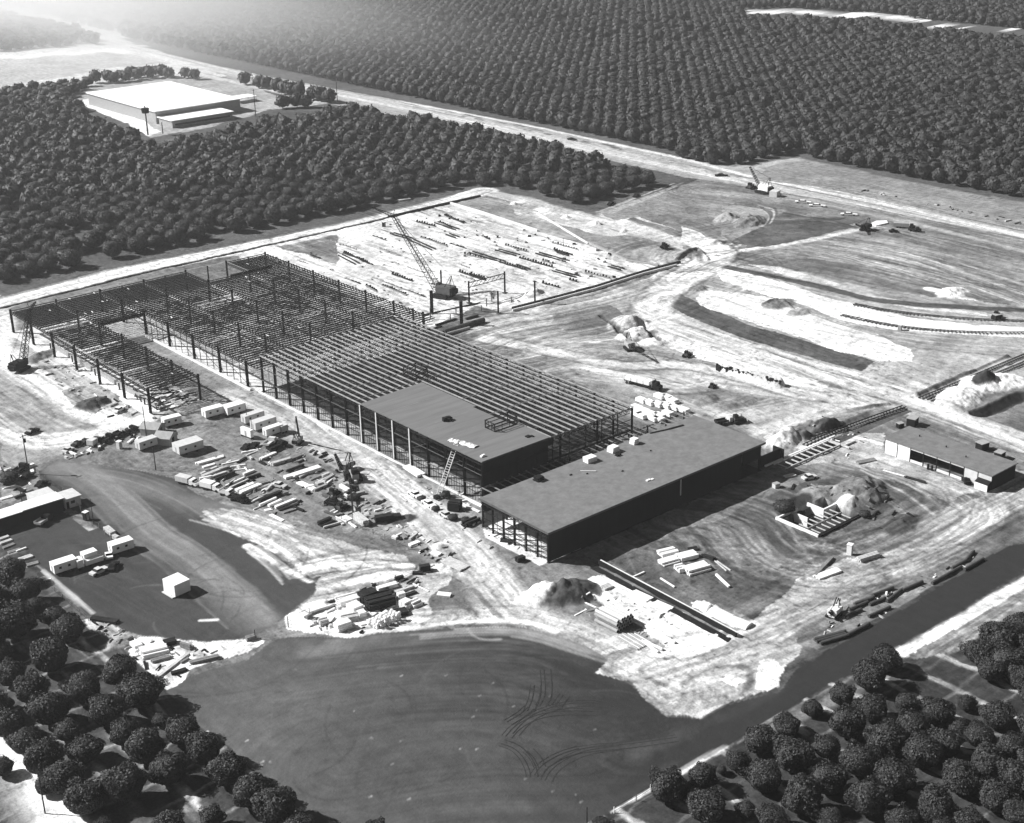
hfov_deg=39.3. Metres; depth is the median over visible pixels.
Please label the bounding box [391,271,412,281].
footing trench
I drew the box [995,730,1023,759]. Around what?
orchard tree
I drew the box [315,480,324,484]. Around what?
beam stack
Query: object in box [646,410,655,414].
block pallet
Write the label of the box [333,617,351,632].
material stack
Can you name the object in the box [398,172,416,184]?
orchard tree
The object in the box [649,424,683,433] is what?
hose
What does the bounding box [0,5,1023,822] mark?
ground
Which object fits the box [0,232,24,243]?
orchard tree
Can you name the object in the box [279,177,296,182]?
orchard tree
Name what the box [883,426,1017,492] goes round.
long garage
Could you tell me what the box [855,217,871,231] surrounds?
lattice crane
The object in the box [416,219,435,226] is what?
footing trench
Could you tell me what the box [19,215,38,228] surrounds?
orchard tree
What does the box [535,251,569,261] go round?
footing trench
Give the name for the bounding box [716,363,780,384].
stake row
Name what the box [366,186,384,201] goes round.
orchard tree
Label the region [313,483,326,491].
scrap
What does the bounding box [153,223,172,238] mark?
orchard tree
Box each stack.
[0,495,12,500]
[0,535,8,540]
[0,538,12,544]
[2,543,14,548]
[7,547,20,553]
[14,489,33,498]
[18,554,32,559]
[26,560,38,566]
[89,615,119,624]
[103,525,115,535]
[112,534,118,539]
[129,639,142,648]
[139,641,168,659]
[150,654,170,663]
[155,652,189,677]
[162,636,176,645]
[171,667,187,675]
[180,641,193,649]
[189,654,219,663]
[195,455,223,464]
[200,466,217,473]
[201,466,222,476]
[202,463,214,468]
[211,471,226,477]
[214,470,236,481]
[226,477,244,485]
[229,478,248,487]
[235,482,254,491]
[239,483,261,493]
[241,448,260,452]
[243,469,254,475]
[245,633,256,641]
[247,473,260,478]
[248,493,262,500]
[250,495,264,502]
[259,451,276,459]
[259,490,282,502]
[259,497,276,505]
[267,499,281,506]
[269,457,291,465]
[269,514,283,521]
[274,498,295,508]
[278,503,298,510]
[282,516,294,525]
[283,473,292,479]
[285,453,303,462]
[286,463,303,471]
[291,465,321,477]
[296,481,315,490]
[304,613,311,619]
[308,604,335,613]
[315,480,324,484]
[317,516,333,526]
[318,616,328,626]
[323,521,341,527]
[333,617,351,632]
[335,513,352,521]
[335,592,359,607]
[340,611,358,620]
[346,600,363,612]
[353,511,368,526]
[356,609,366,617]
[357,587,377,604]
[363,588,395,611]
[374,512,392,522]
[376,581,397,590]
[392,512,400,519]
[392,585,413,594]
[394,574,403,580]
[394,606,407,615]
[396,591,405,598]
[399,597,411,609]
[403,464,425,476]
[405,590,416,596]
[408,540,420,546]
[411,597,422,608]
[412,571,422,574]
[419,563,430,571]
[426,496,441,504]
[429,550,441,556]
[435,318,455,325]
[436,591,451,597]
[440,556,469,570]
[447,498,462,511]
[461,516,480,526]
[462,503,479,512]
[467,499,481,506]
[500,539,512,542]
[515,554,525,562]
[600,583,612,590]
[657,546,678,557]
[658,555,679,566]
[660,578,674,587]
[674,563,686,572]
[675,549,698,561]
[682,560,710,575]
[687,546,698,550]
[692,600,711,611]
[701,553,715,560]
[707,606,734,621]
[715,573,729,587]
[727,616,752,629]
[783,473,795,477]
[813,556,833,574]
[813,567,841,579]
[855,551,879,561]
[856,457,876,464]
[883,470,904,476]
[904,476,925,482]
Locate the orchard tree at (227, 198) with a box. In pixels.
[221,192,237,203]
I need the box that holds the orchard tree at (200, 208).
[193,204,209,215]
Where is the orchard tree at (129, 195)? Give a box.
[121,190,138,200]
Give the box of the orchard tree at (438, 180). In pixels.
[430,173,449,187]
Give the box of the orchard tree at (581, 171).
[571,167,586,175]
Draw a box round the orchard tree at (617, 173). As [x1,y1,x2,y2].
[612,170,626,177]
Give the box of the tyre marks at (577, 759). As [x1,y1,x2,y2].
[541,743,619,781]
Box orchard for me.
[0,0,1023,206]
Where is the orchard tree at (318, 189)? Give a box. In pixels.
[311,187,325,193]
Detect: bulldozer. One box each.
[323,496,339,506]
[326,486,341,495]
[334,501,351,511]
[343,466,362,482]
[660,242,669,248]
[682,350,692,357]
[708,382,717,388]
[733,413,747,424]
[745,182,756,189]
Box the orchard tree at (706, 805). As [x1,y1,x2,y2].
[685,785,725,822]
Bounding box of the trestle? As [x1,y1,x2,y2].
[764,435,842,468]
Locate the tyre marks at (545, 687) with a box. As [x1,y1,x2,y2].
[536,669,552,706]
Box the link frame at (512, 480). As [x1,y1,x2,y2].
[482,411,693,495]
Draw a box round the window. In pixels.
[175,115,229,125]
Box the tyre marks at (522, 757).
[500,740,538,776]
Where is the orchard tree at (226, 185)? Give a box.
[217,183,231,188]
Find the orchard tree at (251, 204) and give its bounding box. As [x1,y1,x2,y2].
[242,200,261,208]
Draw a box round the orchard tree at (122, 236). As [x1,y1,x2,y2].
[110,232,131,248]
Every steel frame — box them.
[9,252,434,413]
[259,316,633,499]
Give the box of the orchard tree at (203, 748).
[183,731,221,765]
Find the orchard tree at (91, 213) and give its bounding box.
[85,207,105,222]
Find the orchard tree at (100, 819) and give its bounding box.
[91,815,111,822]
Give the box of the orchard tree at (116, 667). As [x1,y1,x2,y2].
[101,653,137,684]
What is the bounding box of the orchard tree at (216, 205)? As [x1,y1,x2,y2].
[211,202,229,207]
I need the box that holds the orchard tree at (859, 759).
[838,738,882,776]
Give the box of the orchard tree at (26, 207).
[19,202,39,214]
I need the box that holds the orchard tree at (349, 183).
[343,178,361,188]
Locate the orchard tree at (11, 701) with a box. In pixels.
[3,695,14,706]
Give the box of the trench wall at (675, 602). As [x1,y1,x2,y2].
[591,560,738,641]
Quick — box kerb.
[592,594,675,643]
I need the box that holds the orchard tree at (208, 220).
[194,213,215,229]
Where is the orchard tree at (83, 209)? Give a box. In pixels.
[79,204,95,218]
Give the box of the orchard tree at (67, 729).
[50,717,80,740]
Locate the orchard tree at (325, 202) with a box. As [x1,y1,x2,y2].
[315,194,337,212]
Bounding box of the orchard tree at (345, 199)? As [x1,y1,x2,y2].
[333,191,353,209]
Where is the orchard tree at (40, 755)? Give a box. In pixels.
[23,736,64,774]
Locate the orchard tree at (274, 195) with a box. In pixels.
[264,190,279,200]
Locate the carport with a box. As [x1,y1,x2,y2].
[234,94,256,100]
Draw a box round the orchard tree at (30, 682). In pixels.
[12,668,47,702]
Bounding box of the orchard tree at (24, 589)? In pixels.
[8,576,41,601]
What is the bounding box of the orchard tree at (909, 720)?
[897,708,930,739]
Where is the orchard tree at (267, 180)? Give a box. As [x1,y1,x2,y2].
[260,177,277,185]
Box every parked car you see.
[19,472,34,479]
[24,427,39,434]
[34,480,48,487]
[61,446,74,452]
[70,440,80,446]
[81,438,88,444]
[89,565,107,575]
[105,551,112,559]
[106,561,119,571]
[112,406,125,412]
[240,443,249,450]
[248,441,259,448]
[271,481,287,488]
[407,489,420,498]
[421,499,435,507]
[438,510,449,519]
[715,173,727,176]
[795,199,810,203]
[801,473,817,480]
[809,203,825,206]
[840,212,857,215]
[961,477,971,483]
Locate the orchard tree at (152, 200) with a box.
[139,193,160,205]
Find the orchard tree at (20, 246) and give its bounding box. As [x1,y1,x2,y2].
[10,241,31,251]
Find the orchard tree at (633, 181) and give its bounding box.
[625,173,640,187]
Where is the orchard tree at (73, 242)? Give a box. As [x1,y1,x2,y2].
[60,235,82,249]
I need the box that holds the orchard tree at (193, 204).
[180,200,198,208]
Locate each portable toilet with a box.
[82,510,89,520]
[115,440,122,448]
[846,542,853,555]
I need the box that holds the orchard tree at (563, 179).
[554,177,569,186]
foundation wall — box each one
[8,331,42,351]
[119,396,154,419]
[145,335,251,390]
[258,391,476,502]
[388,195,480,217]
[450,202,537,231]
[485,198,537,211]
[512,261,680,308]
[512,264,676,310]
[536,212,587,243]
[588,242,658,265]
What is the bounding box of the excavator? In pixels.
[623,332,644,352]
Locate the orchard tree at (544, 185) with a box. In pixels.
[536,178,557,194]
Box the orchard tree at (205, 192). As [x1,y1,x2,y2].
[200,187,211,196]
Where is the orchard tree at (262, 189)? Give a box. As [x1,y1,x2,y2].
[253,184,273,195]
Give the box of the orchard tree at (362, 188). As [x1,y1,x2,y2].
[352,182,369,194]
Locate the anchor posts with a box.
[418,291,511,328]
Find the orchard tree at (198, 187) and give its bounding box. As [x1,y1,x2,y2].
[190,184,203,193]
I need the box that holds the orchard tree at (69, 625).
[49,612,82,640]
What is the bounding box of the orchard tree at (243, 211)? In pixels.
[232,206,252,221]
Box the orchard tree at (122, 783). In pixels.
[96,758,148,803]
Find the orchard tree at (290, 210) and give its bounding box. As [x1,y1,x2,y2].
[279,202,298,219]
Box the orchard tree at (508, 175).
[501,169,519,184]
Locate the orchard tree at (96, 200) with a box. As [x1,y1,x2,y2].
[88,194,109,206]
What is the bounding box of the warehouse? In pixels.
[479,415,765,563]
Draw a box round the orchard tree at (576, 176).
[569,174,588,181]
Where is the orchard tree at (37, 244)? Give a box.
[32,238,50,251]
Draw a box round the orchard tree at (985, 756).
[970,741,1004,778]
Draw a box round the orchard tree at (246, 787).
[232,771,276,807]
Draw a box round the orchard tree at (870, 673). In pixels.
[851,657,887,689]
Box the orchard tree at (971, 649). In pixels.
[958,639,994,663]
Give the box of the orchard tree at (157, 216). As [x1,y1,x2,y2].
[151,208,170,222]
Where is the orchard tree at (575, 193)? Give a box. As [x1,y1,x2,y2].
[563,186,583,201]
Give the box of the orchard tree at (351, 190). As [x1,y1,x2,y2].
[343,187,357,192]
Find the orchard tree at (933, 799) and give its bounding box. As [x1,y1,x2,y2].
[918,782,965,821]
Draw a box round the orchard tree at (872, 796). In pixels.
[843,774,893,816]
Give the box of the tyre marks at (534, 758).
[523,748,546,768]
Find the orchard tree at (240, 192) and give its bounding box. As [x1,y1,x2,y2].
[228,187,245,196]
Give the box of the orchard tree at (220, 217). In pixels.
[216,212,231,227]
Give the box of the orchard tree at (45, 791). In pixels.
[35,776,52,794]
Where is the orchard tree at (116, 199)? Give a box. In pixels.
[109,194,125,205]
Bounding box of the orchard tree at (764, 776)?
[736,757,781,792]
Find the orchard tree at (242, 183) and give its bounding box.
[234,178,251,189]
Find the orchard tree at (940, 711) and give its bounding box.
[919,696,955,725]
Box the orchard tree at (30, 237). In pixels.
[21,232,43,246]
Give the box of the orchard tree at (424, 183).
[416,176,431,190]
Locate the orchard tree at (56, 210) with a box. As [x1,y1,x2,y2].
[50,203,66,215]
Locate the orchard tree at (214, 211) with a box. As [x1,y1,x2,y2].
[201,206,225,219]
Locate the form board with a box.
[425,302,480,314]
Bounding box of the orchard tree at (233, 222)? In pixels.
[222,215,246,231]
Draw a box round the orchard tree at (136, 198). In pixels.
[134,191,150,203]
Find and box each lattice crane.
[7,301,35,372]
[291,416,304,444]
[334,452,355,472]
[344,462,353,514]
[372,207,457,299]
[749,166,773,194]
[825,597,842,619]
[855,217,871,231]
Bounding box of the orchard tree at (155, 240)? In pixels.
[147,233,165,248]
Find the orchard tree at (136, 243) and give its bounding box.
[126,234,148,251]
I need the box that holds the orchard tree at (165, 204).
[156,199,174,212]
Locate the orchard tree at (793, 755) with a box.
[771,735,815,773]
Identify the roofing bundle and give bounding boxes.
[533,474,544,481]
[583,454,596,463]
[607,444,619,453]
[629,436,638,444]
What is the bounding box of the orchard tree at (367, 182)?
[363,178,372,187]
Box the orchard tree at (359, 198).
[351,192,366,205]
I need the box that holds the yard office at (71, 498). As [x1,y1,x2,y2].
[57,488,80,508]
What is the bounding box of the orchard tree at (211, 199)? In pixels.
[201,195,221,205]
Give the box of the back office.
[25,487,53,499]
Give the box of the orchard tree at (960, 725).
[947,716,969,736]
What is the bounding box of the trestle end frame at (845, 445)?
[827,439,855,448]
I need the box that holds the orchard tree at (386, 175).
[378,173,392,179]
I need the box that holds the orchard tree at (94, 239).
[82,229,106,248]
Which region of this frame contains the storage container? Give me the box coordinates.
[162,572,190,598]
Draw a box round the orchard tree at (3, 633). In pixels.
[0,618,9,643]
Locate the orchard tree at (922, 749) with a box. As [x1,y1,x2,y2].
[900,729,943,767]
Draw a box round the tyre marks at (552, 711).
[509,700,602,735]
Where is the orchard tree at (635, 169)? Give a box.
[625,166,642,175]
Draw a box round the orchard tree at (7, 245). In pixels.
[0,241,11,248]
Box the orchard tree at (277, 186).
[269,182,289,194]
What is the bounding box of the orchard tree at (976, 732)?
[963,719,994,746]
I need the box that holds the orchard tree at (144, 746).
[124,727,166,763]
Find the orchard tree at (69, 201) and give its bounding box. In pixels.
[60,197,78,207]
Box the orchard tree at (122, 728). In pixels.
[109,713,139,745]
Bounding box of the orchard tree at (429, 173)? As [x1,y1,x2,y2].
[417,168,435,179]
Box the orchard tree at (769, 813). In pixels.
[754,801,790,822]
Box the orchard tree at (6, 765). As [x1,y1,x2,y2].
[0,754,14,776]
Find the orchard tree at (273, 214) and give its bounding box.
[263,205,283,223]
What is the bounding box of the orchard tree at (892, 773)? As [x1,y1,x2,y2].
[872,751,917,795]
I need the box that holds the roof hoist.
[433,443,457,499]
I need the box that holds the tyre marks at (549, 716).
[502,708,597,737]
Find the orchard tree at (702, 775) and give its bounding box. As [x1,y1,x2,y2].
[688,761,718,789]
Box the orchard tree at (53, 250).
[47,246,65,259]
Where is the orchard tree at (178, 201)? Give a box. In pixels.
[172,197,189,210]
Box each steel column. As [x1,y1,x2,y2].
[429,290,434,313]
[458,301,462,324]
[466,281,471,303]
[496,291,500,313]
[502,271,507,293]
[533,280,536,300]
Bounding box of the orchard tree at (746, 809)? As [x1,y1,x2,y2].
[733,799,755,818]
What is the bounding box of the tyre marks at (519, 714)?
[504,705,533,724]
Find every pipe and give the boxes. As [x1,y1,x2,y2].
[443,317,484,332]
[445,326,469,335]
[465,314,478,319]
[594,612,618,626]
[594,618,618,632]
[595,609,618,622]
[596,616,619,628]
[599,607,623,620]
[601,606,625,619]
[604,604,628,617]
[607,602,631,616]
[616,637,637,649]
[618,636,639,648]
[620,635,641,647]
[622,634,643,646]
[624,633,645,645]
[630,630,651,642]
[641,639,658,652]
[645,640,662,649]
[813,630,844,640]
[815,629,846,637]
[815,632,845,642]
[819,634,847,644]
[844,608,862,617]
[847,623,868,635]
[848,600,868,610]
[853,596,873,605]
[867,605,890,617]
[868,597,884,605]
[871,586,893,595]
[885,588,902,602]
[902,580,923,591]
[931,571,951,584]
[950,559,966,569]
[950,565,962,572]
[963,557,984,570]
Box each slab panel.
[590,577,606,584]
[628,589,653,601]
[650,600,673,611]
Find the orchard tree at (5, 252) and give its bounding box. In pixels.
[0,247,15,262]
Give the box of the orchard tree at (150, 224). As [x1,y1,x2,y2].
[143,220,161,227]
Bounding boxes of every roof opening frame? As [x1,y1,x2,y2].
[403,363,427,378]
[485,412,517,431]
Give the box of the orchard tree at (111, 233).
[106,229,121,240]
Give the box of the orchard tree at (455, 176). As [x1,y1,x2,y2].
[443,168,461,184]
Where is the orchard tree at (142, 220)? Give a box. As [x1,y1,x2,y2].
[134,215,151,225]
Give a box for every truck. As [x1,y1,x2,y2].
[12,462,29,472]
[33,513,53,525]
[86,436,102,446]
[99,432,115,442]
[112,426,129,436]
[122,424,138,434]
[175,473,198,486]
[199,478,223,492]
[218,488,236,495]
[227,492,248,503]
[262,436,278,445]
[266,439,287,450]
[714,415,733,424]
[893,222,915,227]
[908,226,921,231]
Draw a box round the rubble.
[409,532,417,539]
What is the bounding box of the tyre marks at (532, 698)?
[523,685,540,711]
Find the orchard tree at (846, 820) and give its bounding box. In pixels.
[842,817,857,822]
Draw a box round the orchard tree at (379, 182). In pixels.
[370,178,388,188]
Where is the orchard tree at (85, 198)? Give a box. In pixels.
[79,194,95,204]
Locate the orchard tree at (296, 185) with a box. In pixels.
[288,181,303,188]
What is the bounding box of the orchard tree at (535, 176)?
[529,170,544,183]
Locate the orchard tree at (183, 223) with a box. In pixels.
[172,218,193,234]
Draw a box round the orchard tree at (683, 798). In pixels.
[676,779,694,801]
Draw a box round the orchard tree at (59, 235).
[53,229,74,246]
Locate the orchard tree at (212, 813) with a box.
[198,803,227,822]
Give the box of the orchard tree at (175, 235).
[164,226,187,244]
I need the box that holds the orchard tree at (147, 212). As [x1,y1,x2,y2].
[142,205,160,219]
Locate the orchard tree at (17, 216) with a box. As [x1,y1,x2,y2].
[6,213,27,223]
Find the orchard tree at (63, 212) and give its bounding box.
[58,207,79,216]
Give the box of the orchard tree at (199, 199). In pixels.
[190,195,204,204]
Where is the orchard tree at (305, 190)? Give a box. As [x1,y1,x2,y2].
[298,185,314,196]
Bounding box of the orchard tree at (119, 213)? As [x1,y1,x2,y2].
[110,207,130,221]
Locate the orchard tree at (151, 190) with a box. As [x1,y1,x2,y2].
[144,187,156,194]
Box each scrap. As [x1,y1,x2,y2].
[2,485,20,489]
[258,460,267,465]
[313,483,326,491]
[321,472,329,476]
[322,493,332,497]
[323,474,334,481]
[324,510,337,515]
[339,483,349,490]
[350,485,359,491]
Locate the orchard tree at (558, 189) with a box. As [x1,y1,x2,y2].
[551,182,570,197]
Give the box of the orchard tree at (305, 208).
[296,200,315,215]
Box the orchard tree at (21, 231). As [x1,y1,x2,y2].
[14,228,32,237]
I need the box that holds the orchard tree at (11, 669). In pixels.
[0,657,26,685]
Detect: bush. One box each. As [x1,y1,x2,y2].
[0,470,19,483]
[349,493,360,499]
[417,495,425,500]
[431,505,439,510]
[439,490,449,496]
[447,513,457,520]
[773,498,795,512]
[859,510,870,516]
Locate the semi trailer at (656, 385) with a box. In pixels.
[624,379,662,391]
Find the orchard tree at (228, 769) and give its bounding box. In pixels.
[203,749,248,786]
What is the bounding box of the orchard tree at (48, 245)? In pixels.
[40,240,59,254]
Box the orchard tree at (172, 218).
[162,213,183,224]
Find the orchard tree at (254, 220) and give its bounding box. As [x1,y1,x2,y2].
[244,213,262,227]
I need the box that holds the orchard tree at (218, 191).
[209,186,229,201]
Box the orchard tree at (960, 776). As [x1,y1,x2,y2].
[941,757,990,795]
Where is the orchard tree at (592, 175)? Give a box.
[585,169,601,183]
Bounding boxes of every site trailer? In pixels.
[49,554,76,573]
[76,556,83,569]
[80,547,97,558]
[83,554,105,565]
[107,535,134,554]
[134,434,157,449]
[161,413,182,426]
[172,435,203,454]
[201,403,223,417]
[222,400,245,415]
[240,426,253,439]
[241,408,264,423]
[250,414,276,430]
[262,422,281,436]
[280,422,287,433]
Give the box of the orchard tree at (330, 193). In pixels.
[321,190,334,196]
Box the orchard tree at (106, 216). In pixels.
[96,209,115,223]
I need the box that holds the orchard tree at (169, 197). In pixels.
[162,193,178,201]
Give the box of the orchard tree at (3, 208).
[0,204,12,213]
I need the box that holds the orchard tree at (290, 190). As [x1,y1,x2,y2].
[281,185,298,197]
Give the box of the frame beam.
[469,273,503,286]
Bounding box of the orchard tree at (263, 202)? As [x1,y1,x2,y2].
[259,198,275,208]
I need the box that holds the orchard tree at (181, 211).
[177,207,192,216]
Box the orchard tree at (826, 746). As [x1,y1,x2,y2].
[813,732,840,758]
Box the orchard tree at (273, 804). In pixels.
[249,785,296,822]
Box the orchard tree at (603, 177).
[596,174,613,183]
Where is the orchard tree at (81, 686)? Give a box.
[57,669,100,703]
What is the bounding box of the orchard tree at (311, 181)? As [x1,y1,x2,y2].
[304,178,319,185]
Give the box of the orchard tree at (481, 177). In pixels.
[473,171,492,184]
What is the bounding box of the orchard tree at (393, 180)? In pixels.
[387,176,405,184]
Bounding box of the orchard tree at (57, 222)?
[45,215,65,229]
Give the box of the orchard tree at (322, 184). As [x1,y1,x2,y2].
[312,180,329,190]
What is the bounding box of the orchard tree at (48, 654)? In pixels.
[30,631,68,672]
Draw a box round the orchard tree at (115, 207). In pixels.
[108,204,124,210]
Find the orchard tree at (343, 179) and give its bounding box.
[332,176,348,184]
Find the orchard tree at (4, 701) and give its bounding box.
[0,689,12,709]
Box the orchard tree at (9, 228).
[1,222,22,233]
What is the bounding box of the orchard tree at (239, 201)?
[230,196,247,207]
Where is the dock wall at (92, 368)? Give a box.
[51,344,162,410]
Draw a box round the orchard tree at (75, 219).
[63,211,85,227]
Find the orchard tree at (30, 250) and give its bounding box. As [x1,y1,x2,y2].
[21,247,39,258]
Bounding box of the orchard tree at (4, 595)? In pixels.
[0,586,10,607]
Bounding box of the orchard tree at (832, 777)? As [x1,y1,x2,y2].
[809,758,847,794]
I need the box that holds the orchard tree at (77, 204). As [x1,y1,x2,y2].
[68,201,88,210]
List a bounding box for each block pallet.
[625,374,633,380]
[630,403,641,408]
[630,409,641,415]
[631,376,639,382]
[635,396,646,403]
[635,411,647,419]
[637,377,646,383]
[638,406,650,412]
[643,379,652,385]
[644,398,653,405]
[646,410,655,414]
[647,414,657,421]
[653,392,664,399]
[653,400,662,407]
[654,411,666,417]
[654,414,664,422]
[661,401,671,409]
[661,409,674,416]
[663,393,673,399]
[666,397,679,403]
[670,403,678,410]
[677,405,689,413]
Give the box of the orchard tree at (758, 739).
[744,723,783,754]
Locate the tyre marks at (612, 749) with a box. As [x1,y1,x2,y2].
[531,735,678,776]
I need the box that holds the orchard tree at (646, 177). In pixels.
[638,170,655,184]
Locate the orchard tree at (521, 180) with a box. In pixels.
[513,173,530,187]
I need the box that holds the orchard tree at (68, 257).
[54,247,82,267]
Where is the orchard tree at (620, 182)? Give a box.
[611,176,627,190]
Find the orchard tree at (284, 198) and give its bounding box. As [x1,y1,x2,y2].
[276,194,293,203]
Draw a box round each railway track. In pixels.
[802,405,905,445]
[811,425,847,438]
[840,314,1023,333]
[853,303,1023,322]
[918,353,1023,399]
[927,361,1023,401]
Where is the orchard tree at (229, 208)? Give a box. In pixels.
[222,204,240,214]
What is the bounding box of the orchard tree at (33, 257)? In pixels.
[27,252,45,263]
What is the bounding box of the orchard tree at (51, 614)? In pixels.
[39,605,66,625]
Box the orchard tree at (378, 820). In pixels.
[365,816,384,822]
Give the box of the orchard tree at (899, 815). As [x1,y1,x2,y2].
[884,801,919,822]
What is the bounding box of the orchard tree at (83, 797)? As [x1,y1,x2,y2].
[62,776,103,815]
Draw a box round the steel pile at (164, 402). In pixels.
[133,381,197,409]
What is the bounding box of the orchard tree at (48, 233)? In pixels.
[42,228,57,240]
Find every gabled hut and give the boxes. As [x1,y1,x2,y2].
[138,421,165,435]
[154,430,177,445]
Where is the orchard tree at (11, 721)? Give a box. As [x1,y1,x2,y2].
[0,706,24,737]
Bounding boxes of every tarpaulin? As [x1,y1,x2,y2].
[447,438,459,443]
[459,441,476,447]
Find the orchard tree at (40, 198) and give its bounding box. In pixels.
[29,194,49,202]
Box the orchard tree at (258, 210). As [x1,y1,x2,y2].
[251,205,264,218]
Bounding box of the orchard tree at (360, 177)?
[349,176,364,182]
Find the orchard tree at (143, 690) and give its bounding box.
[114,671,165,707]
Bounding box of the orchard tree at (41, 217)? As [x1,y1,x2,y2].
[35,211,52,222]
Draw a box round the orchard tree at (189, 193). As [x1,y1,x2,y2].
[182,189,200,199]
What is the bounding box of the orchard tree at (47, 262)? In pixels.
[38,253,57,270]
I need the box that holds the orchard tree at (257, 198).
[246,194,264,202]
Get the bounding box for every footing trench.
[338,254,359,264]
[343,251,367,262]
[365,284,376,291]
[381,284,406,295]
[390,232,413,239]
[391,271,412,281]
[409,239,435,250]
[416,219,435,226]
[420,236,447,246]
[434,221,459,230]
[444,213,463,223]
[445,233,459,237]
[459,269,485,280]
[464,252,484,259]
[468,251,505,261]
[495,248,519,255]
[499,260,525,270]
[505,243,527,251]
[513,263,530,270]
[519,256,553,267]
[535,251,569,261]
[542,280,559,287]
[552,241,577,249]
[552,269,580,277]
[556,250,572,255]
[584,270,610,278]
[607,265,624,270]
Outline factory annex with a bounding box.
[157,107,233,127]
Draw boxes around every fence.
[34,467,62,489]
[37,572,88,620]
[76,503,110,539]
[288,568,419,620]
[341,516,407,546]
[615,784,650,808]
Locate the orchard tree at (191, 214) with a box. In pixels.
[183,209,200,223]
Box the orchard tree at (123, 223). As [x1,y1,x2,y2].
[116,218,134,232]
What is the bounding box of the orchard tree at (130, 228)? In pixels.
[123,222,143,235]
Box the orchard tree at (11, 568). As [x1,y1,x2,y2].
[0,556,26,584]
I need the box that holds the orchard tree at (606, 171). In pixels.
[597,168,614,175]
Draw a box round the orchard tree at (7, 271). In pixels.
[0,262,15,280]
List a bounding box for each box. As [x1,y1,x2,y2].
[769,189,780,196]
[772,481,780,488]
[872,220,887,225]
[896,421,903,428]
[906,414,919,426]
[975,439,989,450]
[991,313,1001,319]
[994,449,1006,457]
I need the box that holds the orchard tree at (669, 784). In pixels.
[648,764,691,802]
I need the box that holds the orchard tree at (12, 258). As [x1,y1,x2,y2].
[4,252,25,271]
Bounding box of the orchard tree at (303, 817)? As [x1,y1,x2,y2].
[279,806,313,822]
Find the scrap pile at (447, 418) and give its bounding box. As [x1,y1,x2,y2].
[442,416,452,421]
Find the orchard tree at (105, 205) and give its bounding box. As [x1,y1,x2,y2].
[96,202,113,210]
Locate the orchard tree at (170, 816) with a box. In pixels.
[150,809,184,822]
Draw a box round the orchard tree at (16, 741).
[5,724,40,754]
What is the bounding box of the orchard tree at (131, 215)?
[125,210,140,220]
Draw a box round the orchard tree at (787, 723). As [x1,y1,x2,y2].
[773,710,800,735]
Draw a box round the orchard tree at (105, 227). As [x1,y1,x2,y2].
[93,221,115,237]
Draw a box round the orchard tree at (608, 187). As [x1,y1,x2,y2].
[597,181,615,195]
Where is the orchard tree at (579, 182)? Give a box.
[569,177,588,187]
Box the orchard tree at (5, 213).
[1,210,14,216]
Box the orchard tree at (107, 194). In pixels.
[93,190,112,199]
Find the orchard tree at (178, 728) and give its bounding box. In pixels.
[165,712,199,744]
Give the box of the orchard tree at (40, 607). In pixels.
[27,597,50,614]
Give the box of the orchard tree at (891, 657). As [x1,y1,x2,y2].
[871,643,903,671]
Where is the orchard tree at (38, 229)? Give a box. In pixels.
[30,222,51,237]
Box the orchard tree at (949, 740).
[927,727,966,756]
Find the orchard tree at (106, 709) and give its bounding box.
[87,693,125,724]
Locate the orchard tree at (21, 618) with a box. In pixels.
[0,599,37,638]
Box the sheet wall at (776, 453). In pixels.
[760,445,783,467]
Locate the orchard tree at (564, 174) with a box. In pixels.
[553,170,573,179]
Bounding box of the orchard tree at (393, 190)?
[383,183,401,196]
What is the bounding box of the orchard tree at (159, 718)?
[151,711,168,726]
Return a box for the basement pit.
[775,502,860,536]
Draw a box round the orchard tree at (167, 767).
[148,749,188,784]
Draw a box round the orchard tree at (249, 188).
[245,184,258,195]
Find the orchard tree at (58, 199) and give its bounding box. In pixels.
[51,195,65,204]
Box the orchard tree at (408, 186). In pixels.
[399,179,415,194]
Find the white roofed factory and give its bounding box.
[86,81,241,123]
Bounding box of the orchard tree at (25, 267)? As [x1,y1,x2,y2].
[12,259,37,275]
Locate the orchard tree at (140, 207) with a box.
[135,203,150,215]
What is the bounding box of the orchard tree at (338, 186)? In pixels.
[326,181,345,193]
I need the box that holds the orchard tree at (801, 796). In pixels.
[780,772,823,815]
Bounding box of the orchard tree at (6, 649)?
[0,640,13,660]
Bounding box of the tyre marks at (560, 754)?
[540,746,581,766]
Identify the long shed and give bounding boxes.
[0,491,64,531]
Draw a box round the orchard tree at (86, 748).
[64,732,103,762]
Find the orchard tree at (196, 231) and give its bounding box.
[187,223,206,240]
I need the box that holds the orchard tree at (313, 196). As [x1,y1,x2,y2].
[303,192,323,208]
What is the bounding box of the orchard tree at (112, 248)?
[101,239,123,257]
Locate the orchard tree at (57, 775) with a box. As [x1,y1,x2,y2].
[42,757,86,794]
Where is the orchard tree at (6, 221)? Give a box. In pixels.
[0,216,15,229]
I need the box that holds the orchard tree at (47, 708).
[23,690,74,725]
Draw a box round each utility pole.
[20,435,28,471]
[38,772,45,813]
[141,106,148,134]
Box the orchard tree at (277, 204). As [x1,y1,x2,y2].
[266,201,283,208]
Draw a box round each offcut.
[199,475,211,479]
[256,483,269,489]
[293,506,304,511]
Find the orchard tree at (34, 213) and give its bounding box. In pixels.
[27,209,41,219]
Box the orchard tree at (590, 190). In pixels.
[581,183,600,198]
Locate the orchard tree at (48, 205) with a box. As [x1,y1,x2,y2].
[38,200,55,211]
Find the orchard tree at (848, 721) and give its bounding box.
[828,703,866,738]
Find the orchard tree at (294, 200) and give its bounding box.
[288,197,304,205]
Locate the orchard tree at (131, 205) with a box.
[123,200,139,212]
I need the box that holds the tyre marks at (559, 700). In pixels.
[551,695,569,706]
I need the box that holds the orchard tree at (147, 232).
[135,226,154,244]

